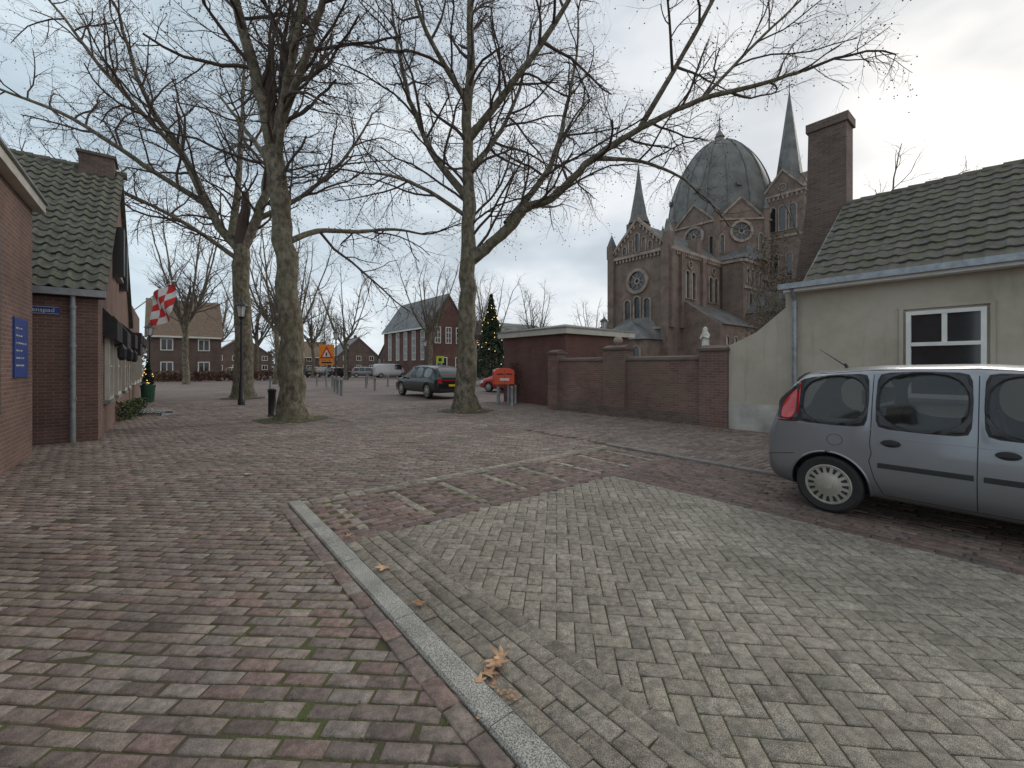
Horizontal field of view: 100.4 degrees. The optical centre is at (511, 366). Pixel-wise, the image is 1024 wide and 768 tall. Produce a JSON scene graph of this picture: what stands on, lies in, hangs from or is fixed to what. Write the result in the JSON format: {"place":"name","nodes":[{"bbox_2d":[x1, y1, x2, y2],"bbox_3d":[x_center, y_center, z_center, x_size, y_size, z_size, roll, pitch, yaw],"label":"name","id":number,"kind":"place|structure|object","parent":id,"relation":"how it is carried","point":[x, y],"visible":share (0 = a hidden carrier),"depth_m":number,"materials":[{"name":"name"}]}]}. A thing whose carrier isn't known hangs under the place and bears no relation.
{"place":"outdoors","nodes":[
{"label":"outdoors","id":0,"kind":"place"},
{"bbox_2d":[147,337,220,380],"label":"walls","id":1,"kind":"structure","parent":0,"point":[212,356],"depth_m":46.81,"materials":[{"name":"brown brick"}]},
{"bbox_2d":[146,338,209,371],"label":"windows","id":2,"kind":"structure","parent":1,"relation":"attached to","point":[167,344],"depth_m":46.27,"materials":[{"name":"white glass"}]},
{"bbox_2d":[144,295,223,339],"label":"roof","id":3,"kind":"structure","parent":1,"relation":"on","point":[200,326],"depth_m":48.26,"materials":[{"name":"brown tile"}]},
{"bbox_2d":[221,342,271,371],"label":"house","id":4,"kind":"structure","parent":0,"point":[227,353],"depth_m":90.31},
{"bbox_2d":[221,355,267,369],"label":"windows","id":5,"kind":"structure","parent":4,"relation":"attached to","point":[264,358],"depth_m":93.91,"materials":[{"name":"white glass"}]},
{"bbox_2d":[137,367,506,401],"bbox_3d":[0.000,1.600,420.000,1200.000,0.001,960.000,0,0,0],"label":"ground","id":6,"kind":"structure","parent":0,"point":[355,389],"depth_m":25.98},
{"bbox_2d":[0,137,48,474],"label":"brick annex","id":7,"kind":"object","parent":6,"relation":"on","point":[22,198],"visible":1,"depth_m":6.73,"materials":[{"name":"brown brick"}]},
{"bbox_2d":[0,224,0,415],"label":"window","id":8,"kind":"structure","parent":7,"relation":"in","point":[0,224],"depth_m":6.01,"materials":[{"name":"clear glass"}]},
{"bbox_2d":[12,316,27,377],"bbox_3d":[-8.077,-0.300,7.014,0.029,0.960,0.830,0,0,-39],"label":"board","id":9,"kind":"object","parent":7,"relation":"attached to","point":[19,347],"visible":1,"depth_m":6.92,"materials":[{"name":"blue metal"}]},
{"bbox_2d":[0,119,126,166],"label":"bare tree","id":10,"kind":"object","parent":6,"relation":"on","point":[54,151],"visible":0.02,"depth_m":28.98,"materials":[{"name":"brown plant"}]},
{"bbox_2d":[32,208,128,444],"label":"walls","id":11,"kind":"structure","parent":6,"relation":"on","point":[96,417],"depth_m":8.88,"materials":[{"name":"red brick"}]},
{"bbox_2d":[32,305,59,314],"bbox_3d":[-9.488,-1.140,8.637,0.460,0.160,0.031,0,0,-39],"label":"street name sign","id":12,"kind":"object","parent":11,"relation":"attached to","point":[36,309],"visible":0.97,"depth_m":8.65,"materials":[{"name":"blue metal"}]},
{"bbox_2d":[32,285,105,442],"bbox_3d":[-12.971,0.000,5.676,11.000,3.200,0.156,0,0,-39],"label":"gutter and downpipe","id":13,"kind":"object","parent":11,"relation":"attached to","point":[72,293],"visible":0.96,"depth_m":8.81,"materials":[{"name":"metal"}]},
{"bbox_2d":[9,148,132,328],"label":"roof","id":14,"kind":"structure","parent":11,"relation":"on","point":[74,227],"depth_m":10.51,"materials":[{"name":"grey tile"}]},
{"bbox_2d":[76,147,118,179],"bbox_3d":[-12.371,-5.765,12.757,0.850,0.930,0.900,0,0,-39],"label":"chimney","id":15,"kind":"object","parent":14,"relation":"on","point":[98,163],"visible":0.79,"depth_m":12.45,"materials":[{"name":"brick"}]},
{"bbox_2d":[103,227,131,403],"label":"windows","id":16,"kind":"structure","parent":11,"relation":"attached to","point":[117,377],"depth_m":11.68,"materials":[{"name":"white glass"}]},
{"bbox_2d":[103,308,141,361],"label":"awnings and lanterns","id":17,"kind":"object","parent":11,"relation":"attached to","point":[126,341],"visible":0.97,"depth_m":10.99,"materials":[{"name":"fabric"}]},
{"bbox_2d":[129,306,146,399],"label":"street house","id":18,"kind":"structure","parent":6,"relation":"on","point":[136,372],"depth_m":19.54,"materials":[{"name":"red brick"}]},
{"bbox_2d":[132,280,175,325],"bbox_3d":[-14.841,-2.555,17.537,2.440,1.871,0.280,0,0,12],"label":"checkered flag","id":19,"kind":"object","parent":18,"relation":"attached to","point":[164,298],"visible":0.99,"depth_m":17.40,"materials":[{"name":"red fabric"}]},
{"bbox_2d":[139,385,155,401],"bbox_3d":[-16.300,1.220,19.100,0.580,0.760,0.565,0,0,0],"label":"green planter","id":20,"kind":"object","parent":6,"relation":"on","point":[147,391],"visible":0.88,"depth_m":18.93,"materials":[{"name":"green plastic"}]},
{"bbox_2d":[140,359,153,385],"bbox_3d":[-16.297,0.285,19.091,0.514,1.230,0.532,0,0,-32],"label":"lit shrub","id":21,"kind":"object","parent":20,"relation":"in","point":[148,376],"visible":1,"depth_m":19.04,"materials":[{"name":"green plant"}]},
{"bbox_2d":[143,322,154,384],"bbox_3d":[-20.900,-0.460,24.600,0.522,4.120,0.522,0,0,45],"label":"street lamp","id":22,"kind":"object","parent":6,"relation":"on","point":[149,329],"visible":0.76,"depth_m":24.56,"materials":[{"name":"black metal"}]},
{"bbox_2d":[128,193,232,383],"bbox_3d":[-28.810,-7.350,37.820,8.198,17.933,11.817,0,0,-40],"label":"bare tree","id":23,"kind":"object","parent":6,"relation":"on","point":[185,319],"visible":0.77,"depth_m":37.72,"materials":[{"name":"brown plant"}]},
{"bbox_2d":[142,348,274,369],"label":"distant trees","id":24,"kind":"object","parent":6,"relation":"on","point":[144,351],"visible":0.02,"depth_m":134.11,"materials":[{"name":"brown plant"}]},
{"bbox_2d":[152,370,273,381],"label":"brown hedge","id":25,"kind":"object","parent":6,"relation":"on","point":[216,375],"visible":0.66,"depth_m":45.08,"materials":[{"name":"brown plant"}]},
{"bbox_2d":[172,271,258,341],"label":"bare tree","id":26,"kind":"object","parent":6,"relation":"on","point":[223,319],"visible":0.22,"depth_m":62.26,"materials":[{"name":"brown plant"}]},
{"bbox_2d":[201,284,233,342],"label":"bare tree","id":27,"kind":"object","parent":6,"relation":"on","point":[226,313],"visible":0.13,"depth_m":75.23,"materials":[{"name":"brown plant"}]},
{"bbox_2d":[221,396,263,398],"bbox_3d":[-13.398,1.553,21.361,2.060,0.050,1.931,0,0,0],"label":"tree pit","id":28,"kind":"object","parent":6,"relation":"on","point":[245,398],"visible":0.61,"depth_m":20.76,"materials":[{"name":"stone"}]},
{"bbox_2d":[0,0,424,398],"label":"plane tree","id":29,"kind":"object","parent":28,"relation":"on","point":[239,235],"visible":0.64,"depth_m":20.78,"materials":[{"name":"brown plant"}]},
{"bbox_2d":[192,243,303,378],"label":"bare tree","id":30,"kind":"object","parent":6,"relation":"on","point":[256,338],"visible":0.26,"depth_m":54.82,"materials":[{"name":"brown plant"}]},
{"bbox_2d":[220,192,325,383],"bbox_3d":[-21.226,-6.634,38.082,10.872,16.498,7.542,0,0,27],"label":"bare tree","id":31,"kind":"object","parent":6,"relation":"on","point":[271,303],"visible":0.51,"depth_m":37.75,"materials":[{"name":"brown plant"}]},
{"bbox_2d":[250,220,349,326],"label":"bare tree","id":32,"kind":"object","parent":6,"relation":"on","point":[305,295],"visible":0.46,"depth_m":47.09,"materials":[{"name":"brown plant"}]},
{"bbox_2d":[272,274,341,377],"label":"bare tree","id":33,"kind":"object","parent":6,"relation":"on","point":[312,334],"visible":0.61,"depth_m":59.83,"materials":[{"name":"brown plant"}]},
{"bbox_2d":[304,367,329,376],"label":"parked car","id":34,"kind":"object","parent":6,"relation":"on","point":[318,371],"visible":0.66,"depth_m":60.43,"materials":[{"name":"grey metal"}]},
{"bbox_2d":[304,358,329,368],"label":"walls","id":35,"kind":"structure","parent":6,"relation":"on","point":[306,362],"depth_m":98.69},
{"bbox_2d":[304,338,321,357],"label":"roof","id":36,"kind":"structure","parent":35,"relation":"on","point":[308,353],"depth_m":99.75,"materials":[{"name":"brown tile"}]},
{"bbox_2d":[319,344,333,388],"bbox_3d":[-12.798,0.050,29.478,1.000,3.100,0.115,0,0,-6],"label":"roadworks sign","id":37,"kind":"object","parent":6,"relation":"on","point":[326,354],"visible":1,"depth_m":29.44,"materials":[{"name":"orange metal"}]},
{"bbox_2d":[313,318,342,366],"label":"bare tree","id":38,"kind":"object","parent":6,"relation":"on","point":[324,341],"visible":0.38,"depth_m":79.06,"materials":[{"name":"brown plant"}]},
{"bbox_2d":[332,330,339,376],"bbox_3d":[-13.200,-0.585,32.000,0.522,4.370,0.522,0,0,45],"label":"street lamp","id":39,"kind":"object","parent":6,"relation":"on","point":[335,333],"visible":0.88,"depth_m":31.96,"materials":[{"name":"black metal"}]},
{"bbox_2d":[323,367,351,377],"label":"parked car","id":40,"kind":"object","parent":6,"relation":"on","point":[331,371],"visible":0.65,"depth_m":59.61,"materials":[{"name":"black metal"}]},
{"bbox_2d":[307,264,382,379],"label":"bare tree","id":41,"kind":"object","parent":6,"relation":"on","point":[345,339],"visible":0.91,"depth_m":49.70,"materials":[{"name":"brown plant"}]},
{"bbox_2d":[351,367,376,376],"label":"parked car","id":42,"kind":"object","parent":6,"relation":"on","point":[360,371],"visible":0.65,"depth_m":60.83,"materials":[{"name":"grey metal"}]},
{"bbox_2d":[372,364,403,377],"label":"parked van","id":43,"kind":"object","parent":6,"relation":"on","point":[380,370],"visible":0.92,"depth_m":59.60,"materials":[{"name":"white metal"}]},
{"bbox_2d":[392,249,459,364],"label":"bare tree","id":44,"kind":"object","parent":6,"relation":"on","point":[431,333],"visible":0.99,"depth_m":51.35,"materials":[{"name":"brown plant"}]},
{"bbox_2d":[396,365,456,398],"bbox_3d":[-4.396,0.762,22.697,2.232,1.652,4.922,0,0,-39],"label":"parked car","id":45,"kind":"object","parent":6,"relation":"on","point":[428,381],"visible":0.88,"depth_m":21.08,"materials":[{"name":"black metal"}]},
{"bbox_2d":[436,356,443,364],"bbox_3d":[-5.300,0.425,31.488,0.560,2.350,0.084,0,0,0],"label":"traffic sign","id":46,"kind":"object","parent":6,"relation":"on","point":[440,359],"visible":0.69,"depth_m":31.45,"materials":[{"name":"yellow metal"}]},
{"bbox_2d":[381,293,537,376],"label":"brick hall","id":47,"kind":"structure","parent":6,"relation":"on","point":[407,355],"depth_m":58.44,"materials":[{"name":"brick"}]},
{"bbox_2d":[388,327,503,369],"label":"windows","id":48,"kind":"structure","parent":47,"relation":"in","point":[448,330],"depth_m":58.12,"materials":[{"name":"white glass"}]},
{"bbox_2d":[450,276,498,343],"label":"bare tree","id":49,"kind":"object","parent":6,"relation":"on","point":[476,336],"visible":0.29,"depth_m":59.97,"materials":[{"name":"brown plant"}]},
{"bbox_2d":[476,294,503,380],"bbox_3d":[-1.734,-2.295,36.017,4.089,7.790,3.880,0,0,0],"label":"christmas tree","id":50,"kind":"object","parent":6,"relation":"on","point":[491,327],"visible":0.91,"depth_m":35.53,"materials":[{"name":"green plant"}]},
{"bbox_2d":[480,375,503,391],"bbox_3d":[-0.016,0.852,26.392,4.022,1.472,2.002,0,0,34],"label":"parked car","id":51,"kind":"object","parent":6,"relation":"on","point":[487,384],"visible":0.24,"depth_m":26.35,"materials":[{"name":"red metal"}]},
{"bbox_2d":[474,268,523,338],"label":"bare tree","id":52,"kind":"object","parent":6,"relation":"on","point":[478,306],"visible":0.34,"depth_m":65.19,"materials":[{"name":"brown plant"}]},
{"bbox_2d":[513,279,556,329],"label":"bare tree","id":53,"kind":"object","parent":6,"relation":"on","point":[541,323],"visible":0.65,"depth_m":71.18,"materials":[{"name":"brown plant"}]},
{"bbox_2d":[496,324,635,405],"bbox_3d":[2.404,-0.150,19.265,4.480,3.500,4.380,0,0,-39],"label":"brick substation","id":54,"kind":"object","parent":6,"relation":"on","point":[527,349],"visible":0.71,"depth_m":17.79,"materials":[{"name":"brown brick"}]},
{"bbox_2d":[573,299,606,327],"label":"bare tree","id":55,"kind":"object","parent":6,"relation":"on","point":[596,320],"visible":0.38,"depth_m":73.55,"materials":[{"name":"brown plant"}]},
{"bbox_2d":[600,316,608,328],"bbox_3d":[5.400,-0.660,25.000,0.522,4.520,0.522,0,0,45],"label":"street lamp","id":56,"kind":"object","parent":6,"relation":"on","point":[604,321],"visible":0.42,"depth_m":24.88,"materials":[{"name":"black paint"}]},
{"bbox_2d":[606,443,779,476],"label":"kerb","id":57,"kind":"structure","parent":6,"relation":"on","point":[760,471],"depth_m":7.09,"materials":[{"name":"grey concrete"}]},
{"bbox_2d":[713,228,800,331],"bbox_3d":[23.691,-5.560,38.086,9.454,14.346,6.558,0,0,-18],"label":"bare tree","id":58,"kind":"object","parent":6,"relation":"on","point":[759,300],"visible":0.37,"depth_m":38.03,"materials":[{"name":"brown plant"}]},
{"bbox_2d":[747,251,798,322],"bbox_3d":[21.423,-3.704,32.182,6.238,10.628,7.037,0,0,-43],"label":"bare tree","id":59,"kind":"object","parent":6,"relation":"on","point":[785,258],"visible":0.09,"depth_m":31.81,"materials":[{"name":"brown plant"}]},
{"bbox_2d":[764,136,984,300],"bbox_3d":[19.739,-5.191,23.669,9.322,13.609,9.304,0,0,-37],"label":"bare tree","id":60,"kind":"object","parent":6,"relation":"on","point":[791,200],"visible":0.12,"depth_m":23.23,"materials":[{"name":"brown plant"}]},
{"bbox_2d":[729,266,1023,405],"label":"walls","id":61,"kind":"structure","parent":6,"relation":"on","point":[854,326],"depth_m":8.84,"materials":[{"name":"paint"}]},
{"bbox_2d":[728,402,778,432],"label":"plinth","id":62,"kind":"structure","parent":61,"relation":"attached to","point":[753,417],"depth_m":10.40,"materials":[{"name":"paint"}]},
{"bbox_2d":[733,232,806,340],"bbox_3d":[7.316,-1.261,11.980,1.630,4.778,2.570,0,0,-35],"label":"climbing shrub","id":63,"kind":"object","parent":61,"relation":"attached to","point":[773,256],"visible":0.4,"depth_m":11.93,"materials":[{"name":"brown plant"}]},
{"bbox_2d":[789,289,797,386],"bbox_3d":[6.294,-0.080,9.545,0.280,3.359,0.120,0,0,-39],"label":"downpipe","id":64,"kind":"object","parent":61,"relation":"attached to","point":[794,307],"visible":0.61,"depth_m":9.55,"materials":[{"name":"metal"}]},
{"bbox_2d":[777,206,1023,293],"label":"gutter","id":65,"kind":"object","parent":61,"relation":"attached to","point":[1002,261],"visible":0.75,"depth_m":7.97,"materials":[{"name":"white paint"}]},
{"bbox_2d":[803,159,1023,280],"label":"roof","id":66,"kind":"structure","parent":61,"relation":"on","point":[979,213],"depth_m":8.91,"materials":[{"name":"tile"}]},
{"bbox_2d":[794,110,855,292],"bbox_3d":[8.663,-4.090,12.116,0.720,5.380,1.590,0,0,-39],"label":"chimney","id":67,"kind":"object","parent":66,"relation":"on","point":[830,171],"visible":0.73,"depth_m":11.71,"materials":[{"name":"brick"}]},
{"bbox_2d":[899,300,995,364],"bbox_3d":[7.895,-0.220,7.792,0.120,1.840,1.240,0,0,-39],"label":"window","id":68,"kind":"structure","parent":61,"relation":"attached to","point":[952,336],"depth_m":7.77,"materials":[{"name":"paint"}]},
{"bbox_2d":[330,339,377,368],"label":"house","id":69,"kind":"structure","parent":0,"point":[357,347],"depth_m":98.80,"materials":[{"name":"brown brick"}]},
{"bbox_2d":[331,356,373,367],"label":"windows","id":70,"kind":"structure","parent":69,"relation":"attached to","point":[358,358],"depth_m":99.08,"materials":[{"name":"white glass"}]},
{"bbox_2d":[334,335,378,356],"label":"roof","id":71,"kind":"structure","parent":69,"relation":"on","point":[340,349],"depth_m":99.88,"materials":[{"name":"stone"}]},
{"bbox_2d":[378,347,383,363],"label":"walls","id":72,"kind":"structure","parent":0,"point":[381,356],"depth_m":109.31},
{"bbox_2d":[0,402,1023,767],"bbox_3d":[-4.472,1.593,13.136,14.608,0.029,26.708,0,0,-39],"label":"brick paving","id":73,"kind":"structure","parent":0,"point":[184,419],"depth_m":3.09,"materials":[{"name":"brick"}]},
{"bbox_2d":[115,397,151,421],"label":"potted plants","id":74,"kind":"object","parent":73,"relation":"on","point":[129,408],"visible":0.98,"depth_m":12.79,"materials":[{"name":"green plant"}]},
{"bbox_2d":[122,408,173,415],"bbox_3d":[-11.950,1.496,13.900,1.500,0.209,0.500,0,0,0],"label":"bicycle rack","id":75,"kind":"object","parent":73,"relation":"on","point":[160,413],"visible":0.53,"depth_m":13.98,"materials":[{"name":"metal"}]},
{"bbox_2d":[234,299,248,404],"bbox_3d":[-11.100,-0.585,17.500,0.522,4.370,0.522,0,0,45],"label":"street lamp","id":76,"kind":"object","parent":73,"relation":"on","point":[241,306],"visible":0.98,"depth_m":17.45,"materials":[{"name":"black metal"}]},
{"bbox_2d":[0,462,483,767],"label":"joint moss","id":77,"kind":"object","parent":73,"relation":"on","point":[450,743],"visible":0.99,"depth_m":2.92,"materials":[{"name":"plant"}]},
{"bbox_2d":[267,388,275,416],"bbox_3d":[-7.650,1.150,13.600,0.264,0.900,0.251,0,0,0],"label":"bollard","id":78,"kind":"object","parent":73,"relation":"on","point":[271,402],"visible":0.89,"depth_m":13.52,"materials":[{"name":"black metal"}]},
{"bbox_2d":[252,415,330,423],"bbox_3d":[-6.557,1.553,12.814,2.090,0.050,1.910,0,0,-38],"label":"tree pit","id":79,"kind":"object","parent":73,"relation":"on","point":[268,420],"visible":0.7,"depth_m":12.34,"materials":[{"name":"soil"}]},
{"bbox_2d":[107,0,502,420],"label":"plane tree","id":80,"kind":"object","parent":73,"relation":"on","point":[273,111],"visible":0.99,"depth_m":12.61,"materials":[{"name":"brown plant"}]},
{"bbox_2d":[276,503,518,767],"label":"edge course","id":81,"kind":"object","parent":73,"relation":"on","point":[478,740],"visible":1,"depth_m":2.25,"materials":[{"name":"brick"}]},
{"bbox_2d":[288,500,569,767],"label":"kerb","id":82,"kind":"structure","parent":73,"relation":"on","point":[518,740],"depth_m":2.24,"materials":[{"name":"concrete"}]},
{"bbox_2d":[128,395,749,745],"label":"fallen leaves","id":83,"kind":"object","parent":73,"relation":"on","point":[497,660],"visible":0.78,"depth_m":2.25,"materials":[{"name":"brown plant"}]},
{"bbox_2d":[302,445,607,502],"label":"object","id":84,"kind":"object","parent":73,"relation":"on","point":[386,486],"visible":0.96,"depth_m":6.10,"materials":[{"name":"concrete"}]},
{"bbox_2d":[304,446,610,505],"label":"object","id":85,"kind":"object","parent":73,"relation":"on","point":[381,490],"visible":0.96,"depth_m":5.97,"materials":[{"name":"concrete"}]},
{"bbox_2d":[439,408,493,412],"bbox_3d":[-1.687,1.553,15.197,1.943,0.050,1.848,0,0,23],"label":"tree pit","id":86,"kind":"object","parent":73,"relation":"on","point":[449,411],"visible":0.63,"depth_m":14.76,"materials":[{"name":"soil"}]},
{"bbox_2d":[226,0,917,411],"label":"plane tree","id":87,"kind":"object","parent":86,"relation":"in","point":[466,370],"visible":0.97,"depth_m":14.88,"materials":[{"name":"brown plant"}]},
{"bbox_2d":[346,541,600,767],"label":"channel row","id":88,"kind":"object","parent":73,"relation":"on","point":[564,747],"visible":0.81,"depth_m":2.16,"materials":[{"name":"concrete"}]},
{"bbox_2d":[307,447,670,539],"bbox_3d":[0.194,1.594,6.127,5.801,0.023,1.323,0,0,-39],"label":"crossing band","id":89,"kind":"object","parent":73,"relation":"on","point":[396,505],"visible":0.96,"depth_m":5.38,"materials":[{"name":"brick"}]},
{"bbox_2d":[331,450,653,529],"bbox_3d":[0.163,1.593,6.087,5.004,0.021,1.059,0,0,-39],"label":"pale teeth","id":90,"kind":"object","parent":73,"relation":"on","point":[356,521],"visible":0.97,"depth_m":5.55},
{"bbox_2d":[357,535,635,767],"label":"channel row","id":91,"kind":"object","parent":73,"relation":"on","point":[603,753],"visible":0.92,"depth_m":2.16,"materials":[{"name":"concrete"}]},
{"bbox_2d":[493,368,513,403],"bbox_3d":[-0.358,0.840,17.893,0.840,1.520,0.415,0,0,-14],"label":"post box","id":92,"kind":"object","parent":73,"relation":"on","point":[503,375],"visible":0.93,"depth_m":17.74,"materials":[{"name":"red metal"}]},
{"bbox_2d":[342,457,677,543],"bbox_3d":[0.662,1.588,5.622,5.721,0.020,0.109,0,0,-39],"label":"channel row","id":93,"kind":"object","parent":73,"relation":"on","point":[407,525],"visible":0.97,"depth_m":4.91,"materials":[{"name":"brick"}]},
{"bbox_2d":[501,361,521,402],"bbox_3d":[0.094,0.680,18.812,1.243,1.916,1.571,0,0,44],"label":"climbing shrub","id":94,"kind":"object","parent":73,"relation":"on","point":[515,366],"visible":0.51,"depth_m":18.59,"materials":[{"name":"brown plant"}]},
{"bbox_2d":[369,536,667,767],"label":"channel row","id":95,"kind":"object","parent":73,"relation":"on","point":[632,750],"visible":0.99,"depth_m":2.18,"materials":[{"name":"concrete"}]},
{"bbox_2d":[376,530,704,767],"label":"channel row","id":96,"kind":"object","parent":73,"relation":"on","point":[668,753],"visible":1,"depth_m":2.21,"materials":[{"name":"concrete"}]},
{"bbox_2d":[391,530,738,767],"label":"channel row","id":97,"kind":"object","parent":73,"relation":"on","point":[704,754],"visible":1,"depth_m":2.21,"materials":[{"name":"concrete"}]},
{"bbox_2d":[546,344,730,428],"bbox_3d":[3.562,0.460,13.470,0.560,2.280,6.600,0,0,-39],"label":"brickwork","id":98,"kind":"object","parent":73,"relation":"on","point":[618,380],"visible":0.91,"depth_m":12.74,"materials":[{"name":"brick"}]},
{"bbox_2d":[614,336,622,345],"bbox_3d":[3.398,-0.790,13.672,0.280,0.340,0.273,0,0,-39],"label":"ball finial","id":99,"kind":"object","parent":98,"relation":"on","point":[618,340],"visible":0.98,"depth_m":13.58,"materials":[{"name":"stone"}]},
{"bbox_2d":[700,327,709,345],"bbox_3d":[5.307,-0.343,11.706,0.261,1.485,0.260,0,0,-39],"label":"garden statue","id":100,"kind":"object","parent":98,"relation":"on","point":[705,336],"visible":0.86,"depth_m":11.64,"materials":[{"name":"stone"}]},
{"bbox_2d":[613,474,1023,575],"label":"channel row","id":101,"kind":"object","parent":73,"relation":"on","point":[966,559],"visible":0.99,"depth_m":4.10,"materials":[{"name":"brick"}]},
{"bbox_2d":[619,459,1023,570],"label":"parking strip","id":102,"kind":"object","parent":73,"relation":"on","point":[912,529],"visible":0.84,"depth_m":4.58,"materials":[{"name":"brick"}]},
{"bbox_2d":[769,350,1023,524],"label":"parked car","id":103,"kind":"object","parent":102,"relation":"on","point":[948,437],"visible":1,"depth_m":4.17,"materials":[{"name":"silver metal"}]},
{"bbox_2d":[0,0,1023,366],"label":"sky","id":104,"kind":"structure","parent":0,"point":[966,78],"materials":[{"name":"white"}]},
{"bbox_2d":[527,418,773,471],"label":"pavement","id":105,"kind":"structure","parent":0,"point":[700,442],"depth_m":9.32,"materials":[{"name":"brick"}]},
{"bbox_2d":[600,81,806,356],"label":"domed church","id":106,"kind":"structure","parent":0,"point":[666,296],"depth_m":54.44,"materials":[{"name":"brick"}]},
{"bbox_2d":[389,476,1023,767],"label":"road","id":107,"kind":"structure","parent":0,"point":[799,600],"depth_m":2.67,"materials":[{"name":"grey brick"}]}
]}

